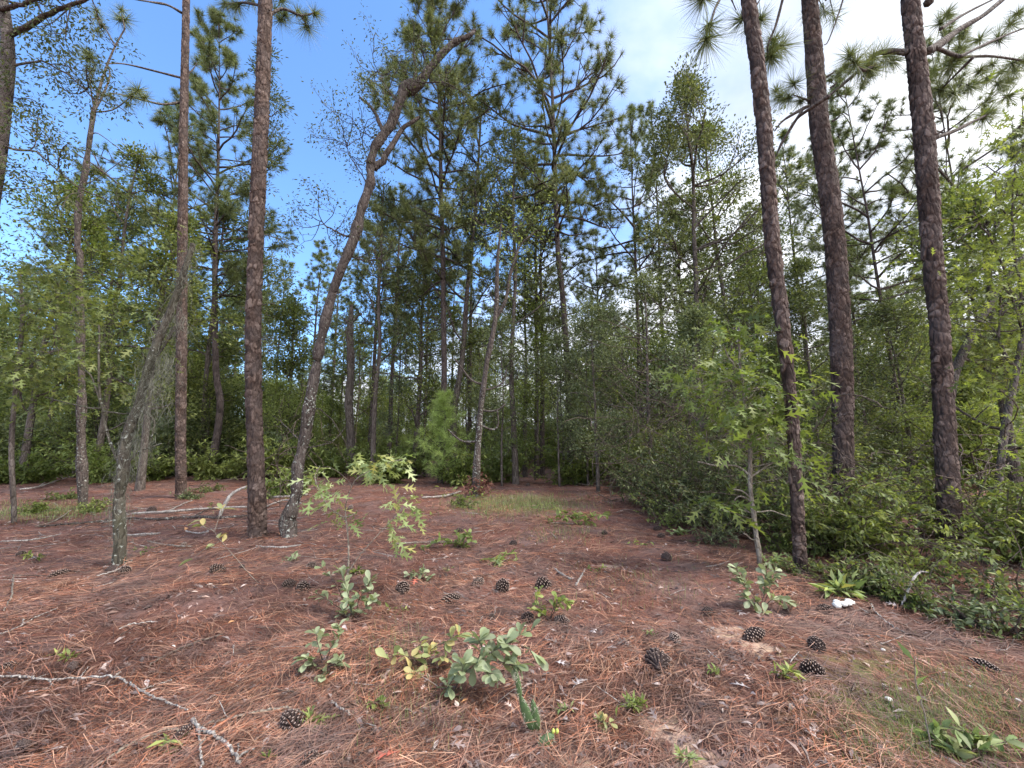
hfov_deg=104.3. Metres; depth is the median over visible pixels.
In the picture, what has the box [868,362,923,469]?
oak tree
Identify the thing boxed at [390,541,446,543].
twig
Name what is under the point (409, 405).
oak tree
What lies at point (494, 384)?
oak tree
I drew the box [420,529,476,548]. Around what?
seedling
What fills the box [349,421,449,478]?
shrub
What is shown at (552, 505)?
grass
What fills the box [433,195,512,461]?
pine tree
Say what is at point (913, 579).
twig
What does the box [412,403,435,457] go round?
oak tree
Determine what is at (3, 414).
understory shrub
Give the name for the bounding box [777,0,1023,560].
pine tree
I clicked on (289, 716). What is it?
pine cone
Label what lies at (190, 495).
shrub
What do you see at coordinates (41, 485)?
fallen branch
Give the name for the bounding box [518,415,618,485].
shrub
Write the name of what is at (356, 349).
oak tree
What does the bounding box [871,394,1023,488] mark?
understory shrub
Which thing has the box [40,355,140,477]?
oak tree
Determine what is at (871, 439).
understory shrub
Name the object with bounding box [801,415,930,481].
understory shrub
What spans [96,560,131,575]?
twig
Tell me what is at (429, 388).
oak tree
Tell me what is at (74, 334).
pine tree
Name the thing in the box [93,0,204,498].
pine tree
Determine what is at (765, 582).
runner oak
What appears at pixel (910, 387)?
oak tree
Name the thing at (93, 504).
shrub
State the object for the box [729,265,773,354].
pine tree
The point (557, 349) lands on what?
oak tree
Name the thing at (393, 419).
oak tree
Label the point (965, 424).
understory shrub
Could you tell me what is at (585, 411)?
oak tree
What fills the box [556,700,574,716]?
seedling
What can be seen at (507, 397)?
oak tree
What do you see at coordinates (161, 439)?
shrub
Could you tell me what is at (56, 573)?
pine cone
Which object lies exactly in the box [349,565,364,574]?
seedling
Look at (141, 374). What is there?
oak tree
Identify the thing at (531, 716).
prickly pear cactus
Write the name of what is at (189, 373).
oak tree
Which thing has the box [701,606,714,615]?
pine cone
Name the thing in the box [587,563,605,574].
seedling
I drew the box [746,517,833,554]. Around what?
shrub
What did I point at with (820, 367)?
oak tree
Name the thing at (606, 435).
shrub
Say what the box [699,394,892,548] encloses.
vine tangle
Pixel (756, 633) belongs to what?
pine cone
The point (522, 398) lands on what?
oak tree
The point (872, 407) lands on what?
oak tree
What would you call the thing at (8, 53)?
oak tree
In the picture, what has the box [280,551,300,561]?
seedling
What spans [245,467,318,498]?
shrub
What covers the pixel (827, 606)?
pine cone
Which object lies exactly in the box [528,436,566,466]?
shrub
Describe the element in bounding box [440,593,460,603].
pine cone
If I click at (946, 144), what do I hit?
pine tree
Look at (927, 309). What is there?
pine tree
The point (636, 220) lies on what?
pine tree
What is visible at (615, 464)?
understory shrub
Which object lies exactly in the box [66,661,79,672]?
pine cone
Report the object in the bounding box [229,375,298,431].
oak tree
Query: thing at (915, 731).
seedling
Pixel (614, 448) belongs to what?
shrub
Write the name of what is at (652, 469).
shrub
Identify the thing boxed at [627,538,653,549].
seedling
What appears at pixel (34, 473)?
shrub
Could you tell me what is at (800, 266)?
oak tree
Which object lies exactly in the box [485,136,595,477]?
pine tree
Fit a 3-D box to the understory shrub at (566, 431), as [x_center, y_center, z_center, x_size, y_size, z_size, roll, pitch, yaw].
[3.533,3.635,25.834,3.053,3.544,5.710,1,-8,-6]
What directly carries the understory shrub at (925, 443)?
on the ground at (212, 603)
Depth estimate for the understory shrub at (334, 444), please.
30.12 m
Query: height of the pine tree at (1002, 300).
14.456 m
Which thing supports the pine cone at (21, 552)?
on the ground at (212, 603)
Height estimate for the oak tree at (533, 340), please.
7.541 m
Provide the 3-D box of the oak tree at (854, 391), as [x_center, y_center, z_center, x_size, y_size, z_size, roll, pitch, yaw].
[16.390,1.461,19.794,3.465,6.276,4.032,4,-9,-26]
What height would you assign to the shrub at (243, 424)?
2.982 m
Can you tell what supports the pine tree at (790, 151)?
on the ground at (212, 603)
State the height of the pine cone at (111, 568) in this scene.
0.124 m
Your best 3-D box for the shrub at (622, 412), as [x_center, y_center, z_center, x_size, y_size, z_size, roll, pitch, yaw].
[5.584,0.985,10.730,7.186,4.011,6.893,-4,-9,27]
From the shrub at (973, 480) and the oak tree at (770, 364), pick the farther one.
the oak tree at (770, 364)
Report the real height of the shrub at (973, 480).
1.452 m
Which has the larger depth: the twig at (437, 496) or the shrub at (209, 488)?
the shrub at (209, 488)
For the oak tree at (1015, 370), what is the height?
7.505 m
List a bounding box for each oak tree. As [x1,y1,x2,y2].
[0,0,158,311]
[0,137,190,459]
[0,173,151,483]
[0,217,198,523]
[0,235,207,565]
[0,294,49,411]
[0,380,59,420]
[0,386,47,421]
[0,387,10,426]
[23,327,119,472]
[25,388,119,477]
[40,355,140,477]
[41,202,243,490]
[59,305,151,412]
[110,371,134,406]
[115,302,161,401]
[120,337,174,423]
[124,335,211,425]
[141,199,300,474]
[152,353,237,427]
[158,342,244,427]
[170,372,244,464]
[172,375,243,427]
[205,251,313,381]
[218,30,303,315]
[222,374,284,430]
[227,367,244,409]
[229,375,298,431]
[232,371,324,456]
[261,287,319,432]
[271,347,335,448]
[272,0,497,538]
[282,386,329,445]
[294,369,318,402]
[295,383,336,444]
[306,333,338,446]
[311,394,344,450]
[315,392,342,441]
[321,319,402,454]
[326,402,364,451]
[340,172,423,463]
[344,398,368,442]
[354,250,482,478]
[354,385,399,441]
[361,375,388,445]
[362,317,423,466]
[376,86,540,463]
[376,369,415,451]
[377,398,403,441]
[387,398,413,444]
[394,378,422,436]
[397,289,458,476]
[407,366,453,423]
[411,378,463,457]
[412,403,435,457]
[420,318,499,451]
[420,405,449,458]
[431,164,572,498]
[432,324,505,421]
[445,406,472,455]
[447,357,482,432]
[448,325,516,401]
[457,373,509,466]
[459,311,540,485]
[473,253,563,476]
[486,403,521,432]
[495,296,562,479]
[495,379,534,458]
[500,392,522,435]
[504,375,547,436]
[515,323,611,486]
[529,303,589,464]
[535,291,626,485]
[539,386,565,434]
[543,294,656,491]
[562,387,597,461]
[574,348,632,434]
[577,361,636,446]
[578,363,608,430]
[580,262,698,490]
[580,296,650,482]
[597,324,660,421]
[608,50,836,432]
[620,324,704,431]
[624,349,680,423]
[633,355,721,435]
[637,318,757,432]
[639,206,766,422]
[639,293,778,491]
[645,111,816,444]
[670,330,729,425]
[706,229,804,393]
[712,382,754,417]
[737,343,829,428]
[739,334,810,415]
[749,248,906,484]
[784,357,870,449]
[794,352,819,383]
[796,291,973,481]
[816,362,886,421]
[825,290,988,478]
[854,390,902,466]
[855,263,963,389]
[856,157,1023,499]
[862,371,908,439]
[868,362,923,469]
[871,329,993,465]
[873,70,1023,523]
[879,386,928,471]
[883,235,1023,408]
[890,322,980,424]
[900,343,1021,431]
[911,329,1023,442]
[916,374,997,482]
[994,316,1023,425]
[996,370,1023,442]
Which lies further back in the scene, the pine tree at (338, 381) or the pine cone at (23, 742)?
the pine tree at (338, 381)
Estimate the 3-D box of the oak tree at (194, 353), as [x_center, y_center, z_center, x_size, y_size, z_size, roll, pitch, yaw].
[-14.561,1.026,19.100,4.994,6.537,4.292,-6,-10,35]
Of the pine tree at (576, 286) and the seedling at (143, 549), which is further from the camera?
the pine tree at (576, 286)
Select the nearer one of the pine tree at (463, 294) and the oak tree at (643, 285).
the oak tree at (643, 285)
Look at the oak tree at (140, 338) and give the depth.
25.05 m
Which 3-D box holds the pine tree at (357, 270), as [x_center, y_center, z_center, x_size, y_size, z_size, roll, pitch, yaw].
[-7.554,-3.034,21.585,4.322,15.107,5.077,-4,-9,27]
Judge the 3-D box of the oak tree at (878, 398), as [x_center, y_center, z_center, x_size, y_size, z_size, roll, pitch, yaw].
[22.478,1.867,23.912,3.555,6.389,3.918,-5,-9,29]
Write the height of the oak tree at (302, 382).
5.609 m
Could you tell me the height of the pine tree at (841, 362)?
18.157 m
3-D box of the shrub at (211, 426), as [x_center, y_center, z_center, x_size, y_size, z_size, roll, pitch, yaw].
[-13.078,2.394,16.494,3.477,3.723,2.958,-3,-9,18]
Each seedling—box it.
[20,550,44,562]
[43,647,79,661]
[132,546,154,554]
[145,730,191,757]
[179,503,258,583]
[260,748,276,757]
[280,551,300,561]
[287,451,431,574]
[296,705,338,732]
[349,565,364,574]
[366,695,389,710]
[385,602,410,614]
[404,564,434,580]
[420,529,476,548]
[481,548,518,566]
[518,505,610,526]
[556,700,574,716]
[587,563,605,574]
[593,711,617,732]
[615,690,647,714]
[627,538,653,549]
[642,629,658,639]
[666,526,693,534]
[673,743,705,767]
[707,663,719,677]
[762,552,815,568]
[769,660,805,681]
[809,568,895,601]
[886,706,1023,767]
[896,640,931,753]
[909,723,954,744]
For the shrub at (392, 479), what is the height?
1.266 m
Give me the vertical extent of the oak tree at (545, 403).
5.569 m
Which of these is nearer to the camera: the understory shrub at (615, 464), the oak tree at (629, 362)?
the understory shrub at (615, 464)
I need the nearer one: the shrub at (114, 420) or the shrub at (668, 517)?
the shrub at (668, 517)
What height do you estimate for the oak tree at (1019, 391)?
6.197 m
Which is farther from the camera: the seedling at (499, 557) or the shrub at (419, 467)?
the shrub at (419, 467)
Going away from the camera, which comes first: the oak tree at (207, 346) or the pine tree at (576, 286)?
the oak tree at (207, 346)
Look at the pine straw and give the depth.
2.50 m
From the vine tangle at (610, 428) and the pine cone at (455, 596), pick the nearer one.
the pine cone at (455, 596)
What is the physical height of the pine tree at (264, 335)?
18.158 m
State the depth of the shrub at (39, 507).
8.11 m
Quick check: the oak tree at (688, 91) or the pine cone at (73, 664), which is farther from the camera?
the oak tree at (688, 91)
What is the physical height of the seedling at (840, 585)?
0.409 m
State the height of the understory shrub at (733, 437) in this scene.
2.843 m
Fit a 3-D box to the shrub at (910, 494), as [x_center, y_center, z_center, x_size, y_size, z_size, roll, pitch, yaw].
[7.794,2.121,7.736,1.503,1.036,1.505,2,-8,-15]
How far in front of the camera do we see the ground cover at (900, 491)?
9.97 m
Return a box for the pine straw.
[0,466,1023,767]
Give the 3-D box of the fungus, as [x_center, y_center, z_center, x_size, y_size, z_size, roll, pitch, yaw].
[2.811,1.852,3.362,0.225,0.064,0.107,0,-8,0]
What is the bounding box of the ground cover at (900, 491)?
[859,478,966,506]
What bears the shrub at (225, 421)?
on the ground at (212, 603)
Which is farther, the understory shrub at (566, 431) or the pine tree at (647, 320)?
the pine tree at (647, 320)
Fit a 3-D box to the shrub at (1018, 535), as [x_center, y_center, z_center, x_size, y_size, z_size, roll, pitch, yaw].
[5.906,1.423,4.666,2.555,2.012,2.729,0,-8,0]
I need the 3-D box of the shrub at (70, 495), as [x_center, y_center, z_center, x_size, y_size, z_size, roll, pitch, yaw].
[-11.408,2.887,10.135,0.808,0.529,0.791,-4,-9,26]
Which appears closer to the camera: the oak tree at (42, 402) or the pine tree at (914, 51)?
the pine tree at (914, 51)
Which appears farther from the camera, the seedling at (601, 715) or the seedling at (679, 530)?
the seedling at (679, 530)
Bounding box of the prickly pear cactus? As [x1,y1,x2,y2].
[513,671,558,750]
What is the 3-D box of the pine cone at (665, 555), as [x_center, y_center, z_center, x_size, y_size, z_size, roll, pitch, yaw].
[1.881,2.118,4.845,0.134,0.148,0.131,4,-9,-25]
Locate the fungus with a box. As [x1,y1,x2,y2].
[832,598,854,608]
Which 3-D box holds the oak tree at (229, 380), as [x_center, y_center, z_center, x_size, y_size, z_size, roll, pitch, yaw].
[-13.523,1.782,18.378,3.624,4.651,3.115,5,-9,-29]
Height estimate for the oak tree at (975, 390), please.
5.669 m
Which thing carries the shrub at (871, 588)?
on the ground at (212, 603)
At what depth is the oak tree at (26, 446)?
13.56 m
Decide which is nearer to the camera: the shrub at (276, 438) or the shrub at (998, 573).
the shrub at (998, 573)
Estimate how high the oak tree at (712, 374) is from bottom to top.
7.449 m
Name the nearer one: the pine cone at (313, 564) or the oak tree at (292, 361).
the pine cone at (313, 564)
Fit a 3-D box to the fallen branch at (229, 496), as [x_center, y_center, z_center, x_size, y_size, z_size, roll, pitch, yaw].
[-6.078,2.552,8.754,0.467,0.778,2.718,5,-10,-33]
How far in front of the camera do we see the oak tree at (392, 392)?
17.03 m
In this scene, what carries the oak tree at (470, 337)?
on the ground at (212, 603)
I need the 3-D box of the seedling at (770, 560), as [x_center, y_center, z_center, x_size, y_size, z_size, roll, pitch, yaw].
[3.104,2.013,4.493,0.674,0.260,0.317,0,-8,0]
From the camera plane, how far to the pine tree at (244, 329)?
32.33 m
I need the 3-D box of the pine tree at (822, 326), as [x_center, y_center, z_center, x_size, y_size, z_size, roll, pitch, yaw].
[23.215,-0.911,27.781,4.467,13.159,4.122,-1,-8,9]
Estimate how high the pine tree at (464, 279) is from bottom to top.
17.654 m
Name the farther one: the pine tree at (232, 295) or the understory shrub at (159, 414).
the pine tree at (232, 295)
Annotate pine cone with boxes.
[0,661,18,671]
[15,550,26,556]
[15,738,31,751]
[46,569,70,577]
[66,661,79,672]
[104,565,119,571]
[118,565,131,574]
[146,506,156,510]
[173,723,195,740]
[209,563,225,572]
[279,709,305,735]
[281,578,296,587]
[296,581,310,592]
[299,749,318,767]
[306,561,316,567]
[395,581,409,594]
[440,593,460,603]
[453,527,463,532]
[472,577,484,585]
[495,578,509,592]
[509,540,516,545]
[521,611,533,622]
[535,576,551,589]
[553,615,569,623]
[644,647,671,673]
[653,525,662,530]
[661,552,671,561]
[669,631,680,645]
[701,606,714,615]
[742,626,765,641]
[799,658,825,676]
[806,635,826,653]
[816,604,834,611]
[966,657,1001,672]
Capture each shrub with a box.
[0,406,62,434]
[0,406,94,455]
[0,417,24,451]
[0,417,53,471]
[0,432,75,484]
[7,500,60,515]
[18,442,71,472]
[30,415,138,462]
[34,428,171,484]
[36,410,125,473]
[42,486,77,500]
[75,497,112,513]
[86,404,139,449]
[96,448,174,481]
[119,397,238,434]
[132,412,296,476]
[134,406,240,476]
[135,405,191,472]
[157,437,246,480]
[161,398,245,457]
[170,486,205,500]
[190,399,299,471]
[193,482,225,492]
[215,433,332,479]
[217,411,297,474]
[239,406,331,471]
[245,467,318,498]
[304,434,356,470]
[312,448,357,477]
[313,425,362,454]
[317,422,367,450]
[330,434,400,469]
[345,451,413,483]
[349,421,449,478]
[354,420,406,450]
[376,439,399,454]
[398,432,426,451]
[408,428,463,460]
[432,445,506,486]
[450,494,480,508]
[453,420,538,483]
[481,437,545,470]
[482,424,531,453]
[496,419,539,457]
[517,413,584,461]
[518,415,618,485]
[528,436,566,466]
[539,381,665,478]
[544,397,760,489]
[547,413,582,456]
[565,345,878,489]
[590,438,639,487]
[591,402,780,506]
[592,367,879,496]
[592,400,765,522]
[615,423,675,466]
[616,424,710,489]
[628,422,833,533]
[630,491,689,528]
[658,401,930,541]
[663,363,933,510]
[664,498,769,549]
[665,404,800,484]
[674,425,770,475]
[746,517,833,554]
[747,429,861,484]
[750,400,881,476]
[755,445,1023,569]
[756,421,1023,559]
[772,536,887,589]
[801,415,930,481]
[836,530,965,579]
[837,560,884,596]
[848,560,927,605]
[854,413,919,472]
[854,416,888,477]
[857,551,1012,618]
[859,430,1023,568]
[870,479,978,512]
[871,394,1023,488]
[873,452,1023,547]
[889,556,1023,643]
[892,434,933,474]
[898,397,1023,488]
[908,522,1023,612]
[911,421,972,471]
[917,584,1023,636]
[924,535,1023,605]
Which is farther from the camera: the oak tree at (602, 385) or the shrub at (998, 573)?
the oak tree at (602, 385)
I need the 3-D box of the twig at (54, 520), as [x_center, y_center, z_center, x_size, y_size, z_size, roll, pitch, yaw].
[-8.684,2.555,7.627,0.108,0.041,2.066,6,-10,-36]
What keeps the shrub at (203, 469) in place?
on the ground at (212, 603)
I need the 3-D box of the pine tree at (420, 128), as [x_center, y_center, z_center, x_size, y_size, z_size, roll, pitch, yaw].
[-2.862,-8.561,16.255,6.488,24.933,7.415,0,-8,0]
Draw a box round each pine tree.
[0,265,40,386]
[0,280,34,373]
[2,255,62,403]
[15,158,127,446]
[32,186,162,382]
[44,264,115,405]
[68,0,177,507]
[69,92,245,322]
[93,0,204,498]
[104,2,297,467]
[113,245,159,338]
[138,265,227,392]
[198,253,276,339]
[198,298,244,409]
[211,0,328,538]
[219,275,276,376]
[224,291,280,380]
[239,289,279,368]
[243,257,308,382]
[278,238,340,401]
[304,248,361,453]
[309,297,372,455]
[320,357,345,420]
[344,202,422,457]
[351,182,428,455]
[353,326,386,438]
[354,344,372,421]
[356,0,518,482]
[380,310,425,452]
[382,319,416,416]
[388,228,465,454]
[390,201,466,448]
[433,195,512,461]
[435,245,477,405]
[447,292,478,429]
[448,122,583,484]
[457,0,638,482]
[471,178,615,475]
[474,308,517,396]
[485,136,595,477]
[496,359,508,401]
[516,328,556,410]
[551,227,640,420]
[575,101,704,426]
[611,317,649,376]
[614,222,666,381]
[621,98,714,398]
[630,308,659,356]
[632,210,732,377]
[656,275,727,361]
[675,0,810,573]
[718,268,772,368]
[718,312,764,403]
[720,199,786,378]
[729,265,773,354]
[737,127,876,391]
[769,0,858,515]
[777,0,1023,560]
[785,61,980,481]
[785,118,904,464]
[807,229,928,437]
[812,291,879,377]
[851,291,880,389]
[870,10,1023,477]
[891,173,983,333]
[908,282,972,369]
[948,265,997,405]
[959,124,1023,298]
[971,243,1023,368]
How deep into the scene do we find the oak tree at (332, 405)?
25.90 m
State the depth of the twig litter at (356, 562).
4.58 m
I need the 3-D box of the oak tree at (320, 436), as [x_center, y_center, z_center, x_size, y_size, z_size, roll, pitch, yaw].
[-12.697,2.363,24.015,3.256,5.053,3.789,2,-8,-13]
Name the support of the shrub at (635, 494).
on the ground at (212, 603)
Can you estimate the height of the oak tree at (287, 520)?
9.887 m
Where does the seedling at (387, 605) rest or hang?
on the ground at (212, 603)
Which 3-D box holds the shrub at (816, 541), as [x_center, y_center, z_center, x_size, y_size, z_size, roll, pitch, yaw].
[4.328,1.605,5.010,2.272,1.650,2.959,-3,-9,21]
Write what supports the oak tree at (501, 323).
on the ground at (212, 603)
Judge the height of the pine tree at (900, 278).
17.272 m
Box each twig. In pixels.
[0,534,60,541]
[0,608,55,633]
[3,575,14,610]
[35,510,71,526]
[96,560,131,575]
[119,621,156,628]
[147,541,191,546]
[149,634,224,665]
[256,544,300,547]
[331,700,349,715]
[353,728,394,763]
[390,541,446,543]
[422,491,458,497]
[555,568,570,578]
[575,568,585,585]
[870,603,904,632]
[901,570,927,604]
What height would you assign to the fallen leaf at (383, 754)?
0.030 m
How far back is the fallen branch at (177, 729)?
1.99 m
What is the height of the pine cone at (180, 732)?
0.072 m
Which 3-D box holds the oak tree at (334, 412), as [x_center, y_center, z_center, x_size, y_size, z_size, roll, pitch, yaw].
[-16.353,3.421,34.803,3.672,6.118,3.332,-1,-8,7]
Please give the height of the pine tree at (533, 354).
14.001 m
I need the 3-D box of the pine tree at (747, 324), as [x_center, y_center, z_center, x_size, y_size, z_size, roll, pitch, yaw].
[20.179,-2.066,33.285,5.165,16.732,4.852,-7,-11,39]
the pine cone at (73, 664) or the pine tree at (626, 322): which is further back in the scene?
the pine tree at (626, 322)
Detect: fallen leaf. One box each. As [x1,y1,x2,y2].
[373,747,393,760]
[572,677,587,688]
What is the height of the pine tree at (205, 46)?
20.374 m
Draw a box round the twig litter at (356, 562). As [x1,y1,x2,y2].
[0,486,1020,756]
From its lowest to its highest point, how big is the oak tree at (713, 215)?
15.207 m
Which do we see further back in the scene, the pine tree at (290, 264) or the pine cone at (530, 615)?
the pine tree at (290, 264)
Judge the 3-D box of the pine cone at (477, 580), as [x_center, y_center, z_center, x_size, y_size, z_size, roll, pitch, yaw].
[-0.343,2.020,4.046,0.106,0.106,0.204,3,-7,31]
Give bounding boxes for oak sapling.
[654,304,840,565]
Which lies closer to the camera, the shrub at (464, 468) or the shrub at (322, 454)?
the shrub at (464, 468)
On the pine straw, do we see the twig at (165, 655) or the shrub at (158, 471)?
the twig at (165, 655)
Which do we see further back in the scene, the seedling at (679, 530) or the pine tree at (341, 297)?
the pine tree at (341, 297)
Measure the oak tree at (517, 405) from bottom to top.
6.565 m
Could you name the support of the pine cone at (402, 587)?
on the ground at (212, 603)
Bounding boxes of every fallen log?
[38,509,246,527]
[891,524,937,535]
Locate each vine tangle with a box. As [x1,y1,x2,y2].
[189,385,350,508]
[533,381,667,481]
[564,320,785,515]
[592,330,826,516]
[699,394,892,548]
[806,438,993,567]
[858,368,1023,564]
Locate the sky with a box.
[0,0,1023,431]
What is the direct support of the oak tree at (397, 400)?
on the ground at (212, 603)
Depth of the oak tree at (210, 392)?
15.72 m
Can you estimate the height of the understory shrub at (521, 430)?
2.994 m
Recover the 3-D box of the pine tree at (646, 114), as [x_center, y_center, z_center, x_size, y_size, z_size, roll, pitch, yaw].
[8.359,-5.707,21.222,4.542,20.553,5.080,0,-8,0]
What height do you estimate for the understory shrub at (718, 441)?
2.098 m
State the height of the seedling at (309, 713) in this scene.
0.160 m
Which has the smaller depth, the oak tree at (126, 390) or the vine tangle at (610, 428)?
the vine tangle at (610, 428)
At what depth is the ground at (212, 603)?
3.39 m
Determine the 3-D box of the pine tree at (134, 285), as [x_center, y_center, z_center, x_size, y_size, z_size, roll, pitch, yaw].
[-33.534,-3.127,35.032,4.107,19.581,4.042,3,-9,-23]
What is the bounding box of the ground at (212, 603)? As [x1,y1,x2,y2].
[0,455,1023,767]
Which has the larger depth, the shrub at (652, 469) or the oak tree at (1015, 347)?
the oak tree at (1015, 347)
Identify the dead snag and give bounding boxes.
[344,304,361,473]
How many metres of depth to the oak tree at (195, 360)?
18.51 m
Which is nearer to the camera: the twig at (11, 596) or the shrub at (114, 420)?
the twig at (11, 596)
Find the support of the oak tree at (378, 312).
on the ground at (212, 603)
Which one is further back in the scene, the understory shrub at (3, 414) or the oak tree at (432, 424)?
the oak tree at (432, 424)
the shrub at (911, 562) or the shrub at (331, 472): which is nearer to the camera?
the shrub at (911, 562)
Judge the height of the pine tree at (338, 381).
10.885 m
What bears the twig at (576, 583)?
on the pine straw
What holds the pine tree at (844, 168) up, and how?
on the ground at (212, 603)
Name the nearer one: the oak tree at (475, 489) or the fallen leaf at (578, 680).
the fallen leaf at (578, 680)
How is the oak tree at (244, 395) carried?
on the ground at (212, 603)
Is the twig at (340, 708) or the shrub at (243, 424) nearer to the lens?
the twig at (340, 708)
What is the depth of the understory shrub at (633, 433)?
17.82 m
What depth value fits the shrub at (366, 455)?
17.44 m
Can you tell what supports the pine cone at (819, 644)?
on the ground at (212, 603)
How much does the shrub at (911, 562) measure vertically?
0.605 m
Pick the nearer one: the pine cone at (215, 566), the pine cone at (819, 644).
the pine cone at (819, 644)
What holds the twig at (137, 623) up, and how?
on the pine straw
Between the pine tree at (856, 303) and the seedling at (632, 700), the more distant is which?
the pine tree at (856, 303)
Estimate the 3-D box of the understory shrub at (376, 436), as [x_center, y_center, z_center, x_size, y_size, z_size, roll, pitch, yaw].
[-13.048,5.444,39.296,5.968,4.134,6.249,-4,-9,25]
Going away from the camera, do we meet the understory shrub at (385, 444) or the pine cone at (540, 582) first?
the pine cone at (540, 582)
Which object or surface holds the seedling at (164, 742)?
on the ground at (212, 603)
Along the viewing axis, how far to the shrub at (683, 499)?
6.43 m
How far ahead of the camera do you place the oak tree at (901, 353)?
17.48 m
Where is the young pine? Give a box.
[406,387,472,484]
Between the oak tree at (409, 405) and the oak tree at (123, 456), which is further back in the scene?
the oak tree at (409, 405)
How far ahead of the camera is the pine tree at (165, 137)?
20.05 m
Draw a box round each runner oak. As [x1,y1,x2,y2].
[291,619,349,681]
[309,560,380,620]
[375,624,471,678]
[437,618,548,704]
[527,585,574,620]
[727,562,797,615]
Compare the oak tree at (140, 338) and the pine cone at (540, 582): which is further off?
the oak tree at (140, 338)
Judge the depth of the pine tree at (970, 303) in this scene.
29.16 m
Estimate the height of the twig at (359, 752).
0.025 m
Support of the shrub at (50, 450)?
on the ground at (212, 603)
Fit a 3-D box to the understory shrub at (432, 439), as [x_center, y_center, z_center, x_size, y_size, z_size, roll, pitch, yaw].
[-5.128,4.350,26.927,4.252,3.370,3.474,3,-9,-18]
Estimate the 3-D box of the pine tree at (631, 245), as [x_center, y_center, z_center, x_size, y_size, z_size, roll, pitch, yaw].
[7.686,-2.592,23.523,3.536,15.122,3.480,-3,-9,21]
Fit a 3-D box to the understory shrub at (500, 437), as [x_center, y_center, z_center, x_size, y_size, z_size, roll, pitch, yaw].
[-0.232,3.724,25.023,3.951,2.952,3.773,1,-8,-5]
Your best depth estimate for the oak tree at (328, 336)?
30.33 m
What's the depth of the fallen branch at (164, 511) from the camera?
8.30 m
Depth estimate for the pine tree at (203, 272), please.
21.88 m
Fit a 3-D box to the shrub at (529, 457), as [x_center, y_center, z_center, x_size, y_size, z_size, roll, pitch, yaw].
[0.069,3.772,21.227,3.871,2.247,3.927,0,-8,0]
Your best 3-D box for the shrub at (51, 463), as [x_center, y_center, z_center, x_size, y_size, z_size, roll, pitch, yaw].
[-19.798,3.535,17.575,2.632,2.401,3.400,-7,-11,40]
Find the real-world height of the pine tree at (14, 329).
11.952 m
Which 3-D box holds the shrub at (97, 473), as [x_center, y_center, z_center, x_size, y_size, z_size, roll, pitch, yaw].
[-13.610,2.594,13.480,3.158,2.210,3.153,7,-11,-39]
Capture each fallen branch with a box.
[0,666,187,710]
[19,475,75,489]
[95,705,307,767]
[127,530,208,535]
[131,500,246,514]
[190,716,254,767]
[218,486,246,515]
[267,493,307,506]
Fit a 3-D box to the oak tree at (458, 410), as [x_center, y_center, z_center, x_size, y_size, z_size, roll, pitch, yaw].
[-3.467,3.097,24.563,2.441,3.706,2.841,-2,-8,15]
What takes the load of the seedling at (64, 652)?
on the ground at (212, 603)
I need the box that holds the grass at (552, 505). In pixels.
[0,457,1023,767]
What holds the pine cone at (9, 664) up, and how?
on the ground at (212, 603)
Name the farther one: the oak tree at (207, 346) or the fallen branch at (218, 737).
the oak tree at (207, 346)
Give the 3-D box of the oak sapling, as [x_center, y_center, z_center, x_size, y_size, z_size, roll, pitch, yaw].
[2.872,0.555,4.637,2.251,3.141,1.681,0,-8,0]
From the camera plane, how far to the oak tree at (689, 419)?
14.93 m
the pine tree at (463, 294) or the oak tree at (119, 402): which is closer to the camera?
the oak tree at (119, 402)
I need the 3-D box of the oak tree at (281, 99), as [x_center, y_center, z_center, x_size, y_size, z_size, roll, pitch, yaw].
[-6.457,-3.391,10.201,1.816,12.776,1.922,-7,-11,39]
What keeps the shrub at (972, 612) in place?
on the ground at (212, 603)
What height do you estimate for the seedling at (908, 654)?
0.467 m
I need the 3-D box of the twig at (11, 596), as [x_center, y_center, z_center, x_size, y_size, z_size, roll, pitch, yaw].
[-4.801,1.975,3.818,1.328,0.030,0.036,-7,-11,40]
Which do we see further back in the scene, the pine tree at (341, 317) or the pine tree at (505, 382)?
the pine tree at (505, 382)
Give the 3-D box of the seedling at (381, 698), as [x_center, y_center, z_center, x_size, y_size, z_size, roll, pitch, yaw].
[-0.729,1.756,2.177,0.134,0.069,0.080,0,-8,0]
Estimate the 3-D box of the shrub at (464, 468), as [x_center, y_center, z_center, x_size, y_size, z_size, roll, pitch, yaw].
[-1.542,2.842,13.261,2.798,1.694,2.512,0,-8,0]
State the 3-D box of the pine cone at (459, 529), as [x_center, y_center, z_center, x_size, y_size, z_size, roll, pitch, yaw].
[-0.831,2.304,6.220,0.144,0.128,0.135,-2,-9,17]
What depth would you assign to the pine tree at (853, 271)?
15.08 m
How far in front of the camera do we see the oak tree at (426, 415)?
17.15 m
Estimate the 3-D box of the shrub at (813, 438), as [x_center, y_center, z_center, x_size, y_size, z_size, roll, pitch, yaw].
[4.928,1.457,9.516,6.670,3.122,5.044,0,-8,0]
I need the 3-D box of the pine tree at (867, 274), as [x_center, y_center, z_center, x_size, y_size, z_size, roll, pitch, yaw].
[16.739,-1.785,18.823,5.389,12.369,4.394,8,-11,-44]
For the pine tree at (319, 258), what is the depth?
28.13 m
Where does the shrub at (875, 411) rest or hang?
on the ground at (212, 603)
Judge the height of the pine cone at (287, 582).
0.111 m
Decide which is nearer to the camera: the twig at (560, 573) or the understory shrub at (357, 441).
the twig at (560, 573)
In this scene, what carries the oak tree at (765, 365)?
on the ground at (212, 603)

